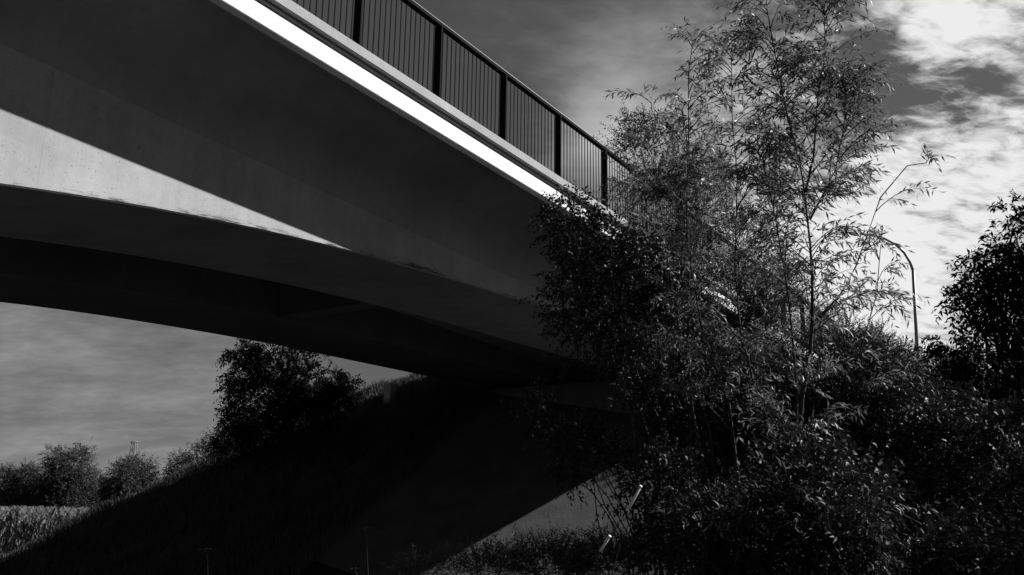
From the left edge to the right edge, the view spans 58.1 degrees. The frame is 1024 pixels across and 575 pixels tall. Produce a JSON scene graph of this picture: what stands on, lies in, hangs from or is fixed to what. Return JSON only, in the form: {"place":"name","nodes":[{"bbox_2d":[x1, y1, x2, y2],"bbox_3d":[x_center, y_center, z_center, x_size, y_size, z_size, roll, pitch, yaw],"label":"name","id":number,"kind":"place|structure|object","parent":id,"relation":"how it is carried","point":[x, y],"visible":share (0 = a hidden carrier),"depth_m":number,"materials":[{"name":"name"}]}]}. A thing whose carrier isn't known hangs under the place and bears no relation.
{"place":"outdoors","nodes":[
{"label":"outdoors","id":0,"kind":"place"},
{"bbox_2d":[0,361,1022,574],"bbox_3d":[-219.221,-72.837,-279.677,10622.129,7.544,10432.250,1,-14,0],"label":"ground","id":1,"kind":"structure","parent":0,"point":[316,568],"depth_m":24.88,"materials":[{"name":"black plant"}]},
{"bbox_2d":[0,462,29,509],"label":"hedge tree","id":2,"kind":"object","parent":1,"relation":"on","point":[9,486],"visible":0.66,"depth_m":88.09,"materials":[{"name":"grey plant"}]},
{"bbox_2d":[14,459,47,506],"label":"hedge tree","id":3,"kind":"object","parent":1,"relation":"on","point":[27,469],"visible":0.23,"depth_m":92.00,"materials":[{"name":"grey plant"}]},
{"bbox_2d":[0,505,94,555],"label":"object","id":4,"kind":"object","parent":1,"relation":"on","point":[20,525],"visible":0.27,"depth_m":30.50,"materials":[{"name":"grey plant"}]},
{"bbox_2d":[27,438,112,508],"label":"hedge tree","id":5,"kind":"object","parent":1,"relation":"on","point":[67,484],"visible":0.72,"depth_m":89.34,"materials":[{"name":"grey plant"}]},
{"bbox_2d":[80,483,106,507],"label":"hedge tree","id":6,"kind":"object","parent":1,"relation":"on","point":[92,495],"visible":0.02,"depth_m":85.30,"materials":[{"name":"grey plant"}]},
{"bbox_2d":[92,450,164,505],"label":"hedge tree","id":7,"kind":"object","parent":1,"relation":"on","point":[118,484],"visible":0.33,"depth_m":81.60,"materials":[{"name":"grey plant"}]},
{"bbox_2d":[129,441,138,476],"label":"pylon","id":8,"kind":"object","parent":1,"relation":"on","point":[135,442],"visible":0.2,"depth_m":425.98,"materials":[{"name":"silver metal"}]},
{"bbox_2d":[154,442,194,483],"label":"hedge tree","id":9,"kind":"object","parent":1,"relation":"on","point":[177,461],"visible":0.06,"depth_m":60.31,"materials":[{"name":"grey plant"}]},
{"bbox_2d":[183,432,216,467],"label":"hedge tree","id":10,"kind":"object","parent":1,"relation":"on","point":[197,457],"visible":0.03,"depth_m":58.55,"materials":[{"name":"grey plant"}]},
{"bbox_2d":[197,548,214,574],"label":"umbel weed","id":11,"kind":"object","parent":1,"relation":"on","point":[210,549],"visible":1,"depth_m":7.48,"materials":[{"name":"grey plant"}]},
{"bbox_2d":[194,376,366,470],"bbox_3d":[-6.785,4.136,27.484,5.154,3.077,2.318,-1,-14,8],"label":"bank scrub","id":12,"kind":"object","parent":1,"relation":"on","point":[247,436],"visible":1,"depth_m":27.23,"materials":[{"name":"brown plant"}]},
{"bbox_2d":[212,338,365,443],"bbox_3d":[-7.737,3.740,32.350,5.570,6.342,3.830,1,-14,0],"label":"tree","id":13,"kind":"object","parent":1,"relation":"on","point":[258,376],"visible":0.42,"depth_m":32.03,"materials":[{"name":"black plant"}]},
{"bbox_2d":[350,527,373,574],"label":"umbel weed","id":14,"kind":"object","parent":1,"relation":"on","point":[361,529],"visible":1,"depth_m":7.77,"materials":[{"name":"grey plant"}]},
{"bbox_2d":[383,382,395,403],"bbox_3d":[-3.977,3.565,29.986,0.280,0.920,0.280,-9,-17,34],"label":"marker post","id":15,"kind":"object","parent":1,"relation":"on","point":[389,389],"visible":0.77,"depth_m":29.92,"materials":[{"name":"concrete"}]},
{"bbox_2d":[0,0,835,421],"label":"road bridge","id":16,"kind":"structure","parent":1,"relation":"on","point":[286,174],"depth_m":13.65,"materials":[{"name":"concrete"}]},
{"bbox_2d":[296,0,847,353],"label":"railing","id":17,"kind":"object","parent":16,"relation":"on","point":[442,28],"visible":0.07,"depth_m":15.41,"materials":[{"name":"black metal"}]},
{"bbox_2d":[375,499,687,574],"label":"bush","id":18,"kind":"object","parent":1,"relation":"on","point":[577,558],"visible":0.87,"depth_m":9.35,"materials":[{"name":"black plant"}]},
{"bbox_2d":[498,374,659,574],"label":"sapling","id":19,"kind":"object","parent":1,"relation":"on","point":[558,450],"visible":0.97,"depth_m":10.54,"materials":[{"name":"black plant"}]},
{"bbox_2d":[599,535,610,551],"bbox_3d":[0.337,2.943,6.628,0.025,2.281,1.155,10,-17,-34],"label":"marker stake","id":20,"kind":"object","parent":1,"relation":"on","point":[605,542],"visible":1,"depth_m":6.46,"materials":[{"name":"white paint"}]},
{"bbox_2d":[514,180,732,574],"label":"broadleaf bush","id":21,"kind":"object","parent":1,"relation":"on","point":[622,272],"visible":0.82,"depth_m":10.04,"materials":[{"name":"black plant"}]},
{"bbox_2d":[611,485,641,574],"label":"marker stake","id":22,"kind":"object","parent":1,"relation":"on","point":[634,497],"visible":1,"depth_m":6.48,"materials":[{"name":"white paint"}]},
{"bbox_2d":[595,426,730,574],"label":"undergrowth shrub","id":23,"kind":"object","parent":1,"relation":"on","point":[665,475],"visible":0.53,"depth_m":8.89,"materials":[{"name":"grey plant"}]},
{"bbox_2d":[593,99,819,573],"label":"tall shrub","id":24,"kind":"object","parent":1,"relation":"on","point":[755,310],"visible":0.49,"depth_m":11.15,"materials":[{"name":"grey plant"}]},
{"bbox_2d":[618,324,921,540],"bbox_3d":[2.789,2.610,10.027,3.167,4.636,2.440,1,-14,0],"label":"undergrowth shrub","id":25,"kind":"object","parent":1,"relation":"on","point":[723,432],"visible":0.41,"depth_m":10.07,"materials":[{"name":"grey plant"}]},
{"bbox_2d":[596,0,957,571],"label":"bamboo","id":26,"kind":"object","parent":1,"relation":"on","point":[826,188],"visible":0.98,"depth_m":9.06,"materials":[{"name":"grey plant"}]},
{"bbox_2d":[641,452,912,574],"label":"undergrowth shrub","id":27,"kind":"object","parent":1,"relation":"on","point":[703,538],"visible":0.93,"depth_m":7.34,"materials":[{"name":"black plant"}]},
{"bbox_2d":[787,301,924,383],"bbox_3d":[9.642,1.782,26.085,4.112,3.119,2.933,6,-15,-19],"label":"embankment shrub","id":28,"kind":"object","parent":1,"relation":"on","point":[816,335],"visible":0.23,"depth_m":25.81,"materials":[{"name":"grey plant"}]},
{"bbox_2d":[705,407,1023,574],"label":"undergrowth shrub","id":29,"kind":"object","parent":1,"relation":"on","point":[964,545],"visible":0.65,"depth_m":7.52,"materials":[{"name":"black plant"}]},
{"bbox_2d":[745,321,984,539],"bbox_3d":[3.807,2.586,9.653,2.452,4.534,1.905,-4,-15,20],"label":"undergrowth shrub","id":30,"kind":"object","parent":1,"relation":"on","point":[913,392],"visible":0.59,"depth_m":9.71,"materials":[{"name":"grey plant"}]},
{"bbox_2d":[845,231,919,354],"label":"street lamp","id":31,"kind":"object","parent":1,"relation":"on","point":[914,295],"visible":0.46,"depth_m":43.96,"materials":[{"name":"silver metal"}]},
{"bbox_2d":[749,355,1023,573],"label":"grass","id":32,"kind":"structure","parent":1,"relation":"on","point":[931,472],"depth_m":20.88,"materials":[{"name":"black plant"}]},
{"bbox_2d":[827,365,1023,574],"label":"undergrowth shrub","id":33,"kind":"object","parent":1,"relation":"on","point":[994,483],"visible":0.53,"depth_m":8.85,"materials":[{"name":"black plant"}]},
{"bbox_2d":[880,343,972,409],"bbox_3d":[10.742,2.732,23.921,3.306,2.769,2.660,1,-14,0],"label":"embankment shrub","id":34,"kind":"object","parent":1,"relation":"on","point":[920,358],"visible":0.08,"depth_m":23.59,"materials":[{"name":"grey plant"}]},
{"bbox_2d":[912,325,1023,505],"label":"shrub","id":35,"kind":"object","parent":1,"relation":"on","point":[965,366],"visible":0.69,"depth_m":14.32,"materials":[{"name":"black plant"}]},
{"bbox_2d":[931,188,1023,452],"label":"ash tree","id":36,"kind":"object","parent":1,"relation":"on","point":[996,286],"visible":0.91,"depth_m":15.35,"materials":[{"name":"black plant"}]},
{"bbox_2d":[946,374,1023,462],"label":"embankment shrub","id":37,"kind":"object","parent":1,"relation":"on","point":[1008,430],"visible":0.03,"depth_m":21.67,"materials":[{"name":"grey plant"}]},
{"bbox_2d":[0,0,1023,491],"label":"sky","id":38,"kind":"structure","parent":0,"point":[67,377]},
{"bbox_2d":[313,385,822,574],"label":"bank paving","id":39,"kind":"structure","parent":0,"point":[476,476],"depth_m":23.36,"materials":[{"name":"black concrete"}]}
]}

